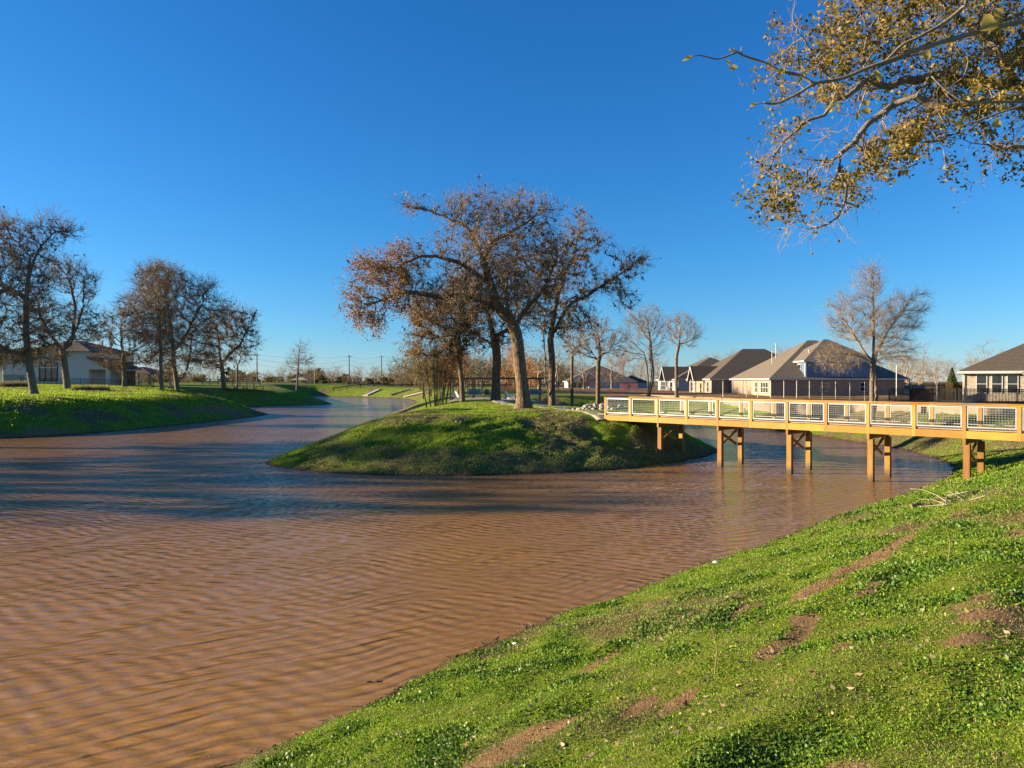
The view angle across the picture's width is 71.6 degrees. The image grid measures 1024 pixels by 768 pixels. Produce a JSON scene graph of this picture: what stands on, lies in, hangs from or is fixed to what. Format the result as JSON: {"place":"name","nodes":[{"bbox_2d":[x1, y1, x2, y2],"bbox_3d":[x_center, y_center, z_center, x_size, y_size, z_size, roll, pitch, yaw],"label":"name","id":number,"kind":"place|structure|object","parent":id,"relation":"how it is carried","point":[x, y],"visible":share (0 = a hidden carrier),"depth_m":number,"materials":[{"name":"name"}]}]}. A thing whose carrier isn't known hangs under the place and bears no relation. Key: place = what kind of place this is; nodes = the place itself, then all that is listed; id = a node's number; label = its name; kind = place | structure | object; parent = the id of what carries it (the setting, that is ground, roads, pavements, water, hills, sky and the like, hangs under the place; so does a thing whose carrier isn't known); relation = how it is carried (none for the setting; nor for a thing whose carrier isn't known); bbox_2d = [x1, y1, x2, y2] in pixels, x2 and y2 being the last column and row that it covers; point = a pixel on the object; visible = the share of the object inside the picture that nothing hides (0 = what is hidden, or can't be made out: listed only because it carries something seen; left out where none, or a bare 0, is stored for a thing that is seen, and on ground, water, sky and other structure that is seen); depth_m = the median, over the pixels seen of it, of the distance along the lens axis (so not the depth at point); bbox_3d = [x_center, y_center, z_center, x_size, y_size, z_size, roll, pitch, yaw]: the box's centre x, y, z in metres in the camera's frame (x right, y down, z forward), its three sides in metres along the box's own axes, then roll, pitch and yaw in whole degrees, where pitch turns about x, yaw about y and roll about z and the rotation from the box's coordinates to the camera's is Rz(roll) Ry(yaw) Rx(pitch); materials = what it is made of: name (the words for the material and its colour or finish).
{"place":"outdoors","nodes":[
{"label":"outdoors","id":0,"kind":"place"},
{"bbox_2d":[140,382,563,386],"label":"road","id":1,"kind":"structure","parent":0,"point":[317,383],"depth_m":225.97,"materials":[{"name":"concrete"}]},
{"bbox_2d":[0,396,953,767],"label":"water","id":2,"kind":"structure","parent":0,"point":[220,592],"depth_m":17.60,"materials":[{"name":"brown liquid"}]},
{"bbox_2d":[0,381,1023,767],"bbox_3d":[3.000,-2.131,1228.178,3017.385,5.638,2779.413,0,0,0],"label":"ground","id":3,"kind":"structure","parent":0,"point":[276,395],"depth_m":8.24,"materials":[{"name":"green plant"}]},
{"bbox_2d":[0,380,11,386],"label":"ornamental grass","id":4,"kind":"object","parent":3,"relation":"on","point":[3,384],"depth_m":93.42,"materials":[{"name":"plant"}]},
{"bbox_2d":[6,380,20,386],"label":"ornamental grass","id":5,"kind":"object","parent":3,"relation":"on","point":[12,384],"depth_m":94.09,"materials":[{"name":"plant"}]},
{"bbox_2d":[15,381,27,386],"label":"ornamental grass","id":6,"kind":"object","parent":3,"relation":"on","point":[21,385],"depth_m":94.83,"materials":[{"name":"plant"}]},
{"bbox_2d":[0,200,91,393],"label":"oak tree","id":7,"kind":"object","parent":3,"relation":"on","point":[27,358],"visible":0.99,"depth_m":70.82,"materials":[{"name":"brown plant"}]},
{"bbox_2d":[9,246,116,388],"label":"oak tree","id":8,"kind":"object","parent":3,"relation":"on","point":[61,356],"visible":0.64,"depth_m":89.64,"materials":[{"name":"brown plant"}]},
{"bbox_2d":[0,341,141,385],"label":"house","id":9,"kind":"structure","parent":3,"relation":"on","point":[81,365],"depth_m":117.99,"materials":[{"name":"white"}]},
{"bbox_2d":[39,362,57,380],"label":"tall window","id":10,"kind":"structure","parent":9,"relation":"in","point":[51,375],"depth_m":117.95,"materials":[{"name":"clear glass"}]},
{"bbox_2d":[70,385,84,389],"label":"ornamental grass","id":11,"kind":"object","parent":3,"relation":"on","point":[79,387],"depth_m":88.26,"materials":[{"name":"plant"}]},
{"bbox_2d":[20,377,153,387],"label":"metal fence","id":12,"kind":"object","parent":3,"relation":"on","point":[76,380],"visible":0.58,"depth_m":109.99,"materials":[{"name":"metal"}]},
{"bbox_2d":[78,300,158,386],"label":"oak tree","id":13,"kind":"object","parent":3,"relation":"on","point":[124,358],"visible":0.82,"depth_m":108.31,"materials":[{"name":"brown plant"}]},
{"bbox_2d":[0,383,260,433],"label":"lawn turf","id":14,"kind":"structure","parent":3,"relation":"on","point":[56,390],"depth_m":74.66,"materials":[{"name":"green plant"}]},
{"bbox_2d":[115,256,191,389],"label":"oak tree","id":15,"kind":"object","parent":3,"relation":"on","point":[159,322],"visible":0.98,"depth_m":108.20,"materials":[{"name":"brown plant"}]},
{"bbox_2d":[134,367,172,384],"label":"pavilion","id":16,"kind":"structure","parent":3,"relation":"on","point":[149,371],"depth_m":141.86,"materials":[{"name":"grey metal"}]},
{"bbox_2d":[106,253,239,390],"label":"oak tree","id":17,"kind":"object","parent":3,"relation":"on","point":[186,357],"visible":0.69,"depth_m":113.89,"materials":[{"name":"brown plant"}]},
{"bbox_2d":[191,299,270,389],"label":"oak tree","id":18,"kind":"object","parent":3,"relation":"on","point":[237,320],"visible":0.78,"depth_m":124.69,"materials":[{"name":"brown plant"}]},
{"bbox_2d":[202,379,260,384],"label":"rail fence","id":19,"kind":"object","parent":3,"relation":"on","point":[239,381],"visible":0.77,"depth_m":161.08,"materials":[{"name":"brown wood"}]},
{"bbox_2d":[223,339,250,387],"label":"oak tree","id":20,"kind":"object","parent":3,"relation":"on","point":[238,365],"visible":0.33,"depth_m":136.71,"materials":[{"name":"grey plant"}]},
{"bbox_2d":[142,367,350,381],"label":"evergreens","id":21,"kind":"object","parent":3,"relation":"on","point":[231,372],"depth_m":391.38,"materials":[{"name":"green plant"}]},
{"bbox_2d":[255,354,259,380],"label":"utility pole","id":22,"kind":"object","parent":3,"relation":"on","point":[256,355],"visible":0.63,"depth_m":234.86,"materials":[{"name":"brown wood"}]},
{"bbox_2d":[136,363,429,384],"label":"woods","id":23,"kind":"object","parent":3,"relation":"on","point":[191,374],"visible":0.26,"depth_m":280.23,"materials":[{"name":"brown plant"}]},
{"bbox_2d":[136,373,433,385],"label":"scrub","id":24,"kind":"object","parent":3,"relation":"on","point":[323,379],"depth_m":256.80,"materials":[{"name":"plant"}]},
{"bbox_2d":[282,338,314,390],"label":"oak tree","id":25,"kind":"object","parent":3,"relation":"on","point":[298,362],"visible":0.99,"depth_m":179.83,"materials":[{"name":"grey plant"}]},
{"bbox_2d":[291,377,309,382],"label":"pavilion","id":26,"kind":"structure","parent":3,"relation":"on","point":[302,378],"depth_m":225.41,"materials":[{"name":"concrete"}]},
{"bbox_2d":[363,389,381,395],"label":"concrete flume","id":27,"kind":"object","parent":3,"relation":"on","point":[371,392],"visible":1,"depth_m":197.37,"materials":[{"name":"white concrete"}]},
{"bbox_2d":[403,391,427,396],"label":"concrete flume","id":28,"kind":"object","parent":3,"relation":"on","point":[414,394],"visible":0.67,"depth_m":173.65,"materials":[{"name":"white concrete"}]},
{"bbox_2d":[408,363,433,399],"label":"background tree","id":29,"kind":"object","parent":3,"relation":"on","point":[420,381],"visible":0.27,"depth_m":149.81,"materials":[{"name":"brown plant"}]},
{"bbox_2d":[409,353,441,397],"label":"background tree","id":30,"kind":"object","parent":3,"relation":"on","point":[417,373],"visible":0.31,"depth_m":141.89,"materials":[{"name":"brown plant"}]},
{"bbox_2d":[407,334,464,407],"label":"clump tree","id":31,"kind":"object","parent":3,"relation":"on","point":[443,369],"visible":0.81,"depth_m":69.89,"materials":[{"name":"brown plant"}]},
{"bbox_2d":[423,354,454,393],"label":"background tree","id":32,"kind":"object","parent":3,"relation":"on","point":[429,362],"visible":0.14,"depth_m":133.86,"materials":[{"name":"brown plant"}]},
{"bbox_2d":[333,384,548,390],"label":"guard fence","id":33,"kind":"object","parent":3,"relation":"on","point":[374,385],"visible":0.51,"depth_m":206.34,"materials":[{"name":"black metal"}]},
{"bbox_2d":[392,271,491,401],"bbox_3d":[-5.943,-4.242,64.038,9.833,12.886,6.791,0,0,0],"label":"oak tree","id":34,"kind":"object","parent":3,"relation":"on","point":[452,342],"visible":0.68,"depth_m":63.47,"materials":[{"name":"brown plant"}]},
{"bbox_2d":[439,355,473,392],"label":"background tree","id":35,"kind":"object","parent":3,"relation":"on","point":[465,373],"visible":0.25,"depth_m":119.30,"materials":[{"name":"brown plant"}]},
{"bbox_2d":[332,175,592,408],"bbox_3d":[-3.118,-5.793,46.986,17.036,16.090,8.194,0,0,-14],"label":"oak tree","id":36,"kind":"object","parent":3,"relation":"on","point":[511,322],"visible":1,"depth_m":46.99,"materials":[{"name":"brown plant"}]},
{"bbox_2d":[453,345,487,390],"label":"background tree","id":37,"kind":"object","parent":3,"relation":"on","point":[466,385],"visible":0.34,"depth_m":128.02,"materials":[{"name":"brown plant"}]},
{"bbox_2d":[462,345,502,390],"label":"background tree","id":38,"kind":"object","parent":3,"relation":"on","point":[485,368],"visible":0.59,"depth_m":118.21,"materials":[{"name":"brown plant"}]},
{"bbox_2d":[386,341,580,386],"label":"woods","id":39,"kind":"object","parent":3,"relation":"on","point":[476,380],"depth_m":251.34,"materials":[{"name":"plant"}]},
{"bbox_2d":[441,255,530,399],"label":"oak tree","id":40,"kind":"object","parent":3,"relation":"on","point":[494,341],"visible":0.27,"depth_m":69.62,"materials":[{"name":"brown plant"}]},
{"bbox_2d":[483,389,490,396],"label":"adirondack chair","id":41,"kind":"object","parent":3,"relation":"on","point":[486,392],"visible":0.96,"depth_m":79.65,"materials":[{"name":"plastic"}]},
{"bbox_2d":[18,430,960,767],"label":"shore debris","id":42,"kind":"object","parent":3,"relation":"on","point":[562,608],"visible":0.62,"depth_m":13.84,"materials":[{"name":"brown"}]},
{"bbox_2d":[268,401,714,475],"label":"island turf","id":43,"kind":"structure","parent":3,"relation":"on","point":[472,410],"depth_m":38.80,"materials":[{"name":"green plant"}]},
{"bbox_2d":[448,377,542,401],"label":"swing arbor","id":44,"kind":"object","parent":3,"relation":"on","point":[473,386],"visible":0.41,"depth_m":76.94,"materials":[{"name":"brown wood"}]},
{"bbox_2d":[468,379,481,394],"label":"swing bench","id":45,"kind":"object","parent":44,"relation":"hanging from","point":[478,390],"visible":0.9,"depth_m":78.54,"materials":[{"name":"teal paint"}]},
{"bbox_2d":[530,389,541,394],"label":"swing bench","id":46,"kind":"object","parent":44,"relation":"hanging from","point":[536,390],"visible":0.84,"depth_m":78.56,"materials":[{"name":"teal paint"}]},
{"bbox_2d":[500,385,515,389],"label":"safety netting","id":47,"kind":"object","parent":3,"relation":"on","point":[511,387],"visible":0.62,"depth_m":142.79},
{"bbox_2d":[448,397,571,406],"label":"patio","id":48,"kind":"structure","parent":3,"relation":"on","point":[532,401],"depth_m":72.47,"materials":[{"name":"concrete"}]},
{"bbox_2d":[504,391,513,398],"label":"adirondack chair","id":49,"kind":"object","parent":48,"relation":"on","point":[505,394],"visible":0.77,"depth_m":74.22,"materials":[{"name":"grey plastic"}]},
{"bbox_2d":[500,341,533,384],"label":"background tree","id":50,"kind":"object","parent":3,"relation":"on","point":[510,356],"visible":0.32,"depth_m":150.18,"materials":[{"name":"brown plant"}]},
{"bbox_2d":[526,357,541,388],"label":"background tree","id":51,"kind":"object","parent":3,"relation":"on","point":[535,375],"visible":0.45,"depth_m":154.63,"materials":[{"name":"orange plant"}]},
{"bbox_2d":[525,345,548,388],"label":"background tree","id":52,"kind":"object","parent":3,"relation":"on","point":[538,371],"visible":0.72,"depth_m":129.38,"materials":[{"name":"brown plant"}]},
{"bbox_2d":[534,341,579,389],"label":"background tree","id":53,"kind":"object","parent":3,"relation":"on","point":[557,381],"visible":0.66,"depth_m":140.05,"materials":[{"name":"brown plant"}]},
{"bbox_2d":[554,300,596,406],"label":"oak tree","id":54,"kind":"object","parent":3,"relation":"on","point":[571,373],"visible":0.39,"depth_m":79.85,"materials":[{"name":"brown plant"}]},
{"bbox_2d":[564,346,598,388],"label":"background tree","id":55,"kind":"object","parent":3,"relation":"on","point":[584,378],"visible":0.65,"depth_m":160.03,"materials":[{"name":"brown plant"}]},
{"bbox_2d":[503,200,660,405],"bbox_3d":[5.994,-6.554,62.270,14.018,19.453,8.059,0,0,0],"label":"oak tree","id":56,"kind":"object","parent":3,"relation":"on","point":[553,314],"visible":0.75,"depth_m":61.72,"materials":[{"name":"brown plant"}]},
{"bbox_2d":[561,311,632,406],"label":"oak tree","id":57,"kind":"object","parent":3,"relation":"on","point":[598,347],"visible":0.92,"depth_m":75.80,"materials":[{"name":"brown plant"}]},
{"bbox_2d":[562,366,646,387],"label":"house","id":58,"kind":"structure","parent":3,"relation":"on","point":[630,382],"depth_m":191.39,"materials":[{"name":"white paint"}]},
{"bbox_2d":[590,348,627,388],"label":"background tree","id":59,"kind":"object","parent":3,"relation":"on","point":[612,368],"visible":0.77,"depth_m":170.15,"materials":[{"name":"brown plant"}]},
{"bbox_2d":[229,415,1023,767],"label":"clover","id":60,"kind":"object","parent":3,"relation":"on","point":[895,599],"visible":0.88,"depth_m":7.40,"materials":[{"name":"green plant"}]},
{"bbox_2d":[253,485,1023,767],"bbox_3d":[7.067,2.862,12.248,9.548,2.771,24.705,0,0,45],"label":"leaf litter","id":61,"kind":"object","parent":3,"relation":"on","point":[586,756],"visible":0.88,"depth_m":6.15,"materials":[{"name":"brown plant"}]},
{"bbox_2d":[616,301,670,396],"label":"pecan tree","id":62,"kind":"object","parent":3,"relation":"on","point":[650,345],"visible":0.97,"depth_m":85.85,"materials":[{"name":"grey plant"}]},
{"bbox_2d":[649,361,670,383],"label":"background tree","id":63,"kind":"object","parent":3,"relation":"on","point":[658,368],"visible":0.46,"depth_m":175.29,"materials":[{"name":"brown plant"}]},
{"bbox_2d":[659,310,704,396],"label":"pecan tree","id":64,"kind":"object","parent":3,"relation":"on","point":[678,348],"visible":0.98,"depth_m":89.83,"materials":[{"name":"brown plant"}]},
{"bbox_2d":[656,357,718,390],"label":"house","id":65,"kind":"structure","parent":3,"relation":"on","point":[666,379],"depth_m":144.19,"materials":[{"name":"white paint"}]},
{"bbox_2d":[711,625,727,675],"bbox_3d":[1.829,2.378,6.264,0.146,0.501,0.025,0,0,9],"label":"weed stalk","id":66,"kind":"object","parent":3,"relation":"on","point":[717,650],"visible":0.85,"depth_m":6.26,"materials":[{"name":"plant"}]},
{"bbox_2d":[686,349,776,392],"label":"house","id":67,"kind":"structure","parent":3,"relation":"on","point":[715,377],"depth_m":117.10,"materials":[{"name":"brick"}]},
{"bbox_2d":[469,504,1023,765],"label":"soil crumbs","id":68,"kind":"object","parent":3,"relation":"on","point":[893,545],"visible":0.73,"depth_m":6.95,"materials":[{"name":"brown soil"}]},
{"bbox_2d":[562,339,1003,386],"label":"woods","id":69,"kind":"object","parent":3,"relation":"on","point":[634,373],"visible":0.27,"depth_m":266.06,"materials":[{"name":"brown plant"}]},
{"bbox_2d":[604,393,1014,415],"bbox_3d":[26.763,2.232,69.542,4.662,1.335,89.952,0,0,-20],"label":"railing","id":70,"kind":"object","parent":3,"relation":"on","point":[780,408],"depth_m":61.10,"materials":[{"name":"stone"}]},
{"bbox_2d":[597,397,1023,481],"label":"footbridge","id":71,"kind":"object","parent":3,"relation":"on","point":[968,435],"visible":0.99,"depth_m":32.75,"materials":[{"name":"brown wood"}]},
{"bbox_2d":[729,339,909,395],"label":"house","id":72,"kind":"structure","parent":3,"relation":"on","point":[784,372],"depth_m":95.01,"materials":[{"name":"brick"}]},
{"bbox_2d":[763,382,765,392],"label":"window","id":73,"kind":"structure","parent":72,"relation":"in","point":[764,383],"depth_m":97.35,"materials":[{"name":"white glass"}]},
{"bbox_2d":[820,382,829,390],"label":"window","id":74,"kind":"structure","parent":72,"relation":"in","point":[826,385],"depth_m":94.98,"materials":[{"name":"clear glass"}]},
{"bbox_2d":[860,382,866,390],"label":"window","id":75,"kind":"structure","parent":72,"relation":"in","point":[861,383],"depth_m":94.98,"materials":[{"name":"black glass"}]},
{"bbox_2d":[808,254,936,421],"bbox_3d":[26.720,-2.991,52.785,9.786,13.530,6.454,0,0,0],"label":"pecan tree","id":76,"kind":"object","parent":3,"relation":"on","point":[871,326],"visible":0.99,"depth_m":52.84,"materials":[{"name":"brown plant"}]},
{"bbox_2d":[732,0,1023,254],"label":"live oak","id":77,"kind":"object","parent":3,"relation":"on","point":[978,81],"visible":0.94,"depth_m":9.76,"materials":[{"name":"brown plant"}]},
{"bbox_2d":[683,0,1023,149],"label":"branch","id":78,"kind":"object","parent":77,"relation":"attached to","point":[989,22],"visible":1,"depth_m":3.39,"materials":[{"name":"brown plant"}]},
{"bbox_2d":[876,345,909,373],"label":"background tree","id":79,"kind":"object","parent":3,"relation":"on","point":[895,362],"visible":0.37,"depth_m":124.83,"materials":[{"name":"brown plant"}]},
{"bbox_2d":[887,334,935,384],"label":"background tree","id":80,"kind":"object","parent":3,"relation":"on","point":[907,381],"visible":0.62,"depth_m":140.06,"materials":[{"name":"brown plant"}]},
{"bbox_2d":[904,385,924,393],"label":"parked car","id":81,"kind":"object","parent":3,"relation":"on","point":[906,386],"visible":0.04,"depth_m":99.11,"materials":[{"name":"blue paint"}]},
{"bbox_2d":[811,411,1023,487],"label":"bank turf","id":82,"kind":"structure","parent":3,"relation":"on","point":[989,457],"depth_m":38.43,"materials":[{"name":"green plant"}]},
{"bbox_2d":[910,502,928,507],"bbox_3d":[10.299,3.059,17.965,0.442,0.139,0.124,0,0,0],"label":"bark piece","id":83,"kind":"object","parent":3,"relation":"on","point":[916,504],"visible":0.86,"depth_m":17.94,"materials":[{"name":"brown wood"}]},
{"bbox_2d":[888,387,956,401],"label":"picket fence","id":84,"kind":"object","parent":3,"relation":"on","point":[910,394],"visible":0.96,"depth_m":67.17,"materials":[{"name":"black metal"}]},
{"bbox_2d":[909,360,937,384],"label":"background tree","id":85,"kind":"object","parent":3,"relation":"on","point":[920,374],"visible":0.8,"depth_m":149.93,"materials":[{"name":"brown plant"}]},
{"bbox_2d":[909,383,944,399],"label":"fence","id":86,"kind":"object","parent":3,"relation":"on","point":[915,385],"visible":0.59,"depth_m":72.06,"materials":[{"name":"brown metal"}]},
{"bbox_2d":[910,488,946,506],"bbox_3d":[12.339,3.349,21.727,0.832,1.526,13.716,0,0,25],"label":"fallen branch","id":87,"kind":"object","parent":3,"relation":"on","point":[945,503],"visible":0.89,"depth_m":17.28,"materials":[{"name":"beige wood"}]},
{"bbox_2d":[930,358,963,382],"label":"background tree","id":88,"kind":"object","parent":3,"relation":"on","point":[946,366],"visible":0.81,"depth_m":159.76,"materials":[{"name":"brown plant"}]},
{"bbox_2d":[939,383,962,399],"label":"board fence","id":89,"kind":"object","parent":3,"relation":"on","point":[948,386],"visible":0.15,"depth_m":75.30,"materials":[{"name":"brown wood"}]},
{"bbox_2d":[945,525,957,560],"bbox_3d":[5.294,1.950,8.549,0.146,0.501,0.025,0,0,9],"label":"weed stalk","id":90,"kind":"object","parent":3,"relation":"on","point":[950,543],"visible":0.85,"depth_m":8.55,"materials":[{"name":"plant"}]},
{"bbox_2d":[946,367,961,397],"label":"evergreen shrub","id":91,"kind":"object","parent":3,"relation":"on","point":[952,378],"visible":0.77,"depth_m":76.26,"materials":[{"name":"green plant"}]},
{"bbox_2d":[947,486,996,500],"bbox_3d":[11.183,2.656,17.348,0.758,0.830,6.105,0,0,26],"label":"fallen branch","id":92,"kind":"object","parent":3,"relation":"on","point":[968,491],"visible":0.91,"depth_m":17.07,"materials":[{"name":"beige wood"}]},
{"bbox_2d":[957,343,1023,400],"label":"house","id":93,"kind":"structure","parent":3,"relation":"on","point":[1004,370],"depth_m":71.28,"materials":[{"name":"beige brick"}]},
{"bbox_2d":[976,374,986,392],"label":"window","id":94,"kind":"structure","parent":93,"relation":"in","point":[981,379],"depth_m":71.52,"materials":[{"name":"white glass"}]},
{"bbox_2d":[991,374,1002,393],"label":"window","id":95,"kind":"structure","parent":93,"relation":"in","point":[996,379],"depth_m":70.83,"materials":[{"name":"white glass"}]},
{"bbox_2d":[1007,374,1018,393],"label":"window","id":96,"kind":"structure","parent":93,"relation":"in","point":[1012,379],"depth_m":70.17,"materials":[{"name":"white glass"}]},
{"bbox_2d":[958,388,1023,403],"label":"picket fence","id":97,"kind":"object","parent":3,"relation":"on","point":[1016,391],"visible":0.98,"depth_m":62.15,"materials":[{"name":"black metal"}]},
{"bbox_2d":[0,0,1023,381],"label":"sky","id":98,"kind":"structure","parent":0,"point":[249,143],"materials":[{"name":"blue"}]},
{"bbox_2d":[492,400,604,420],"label":"path","id":99,"kind":"structure","parent":0,"point":[596,416],"depth_m":46.59,"materials":[{"name":"concrete"}]}
]}

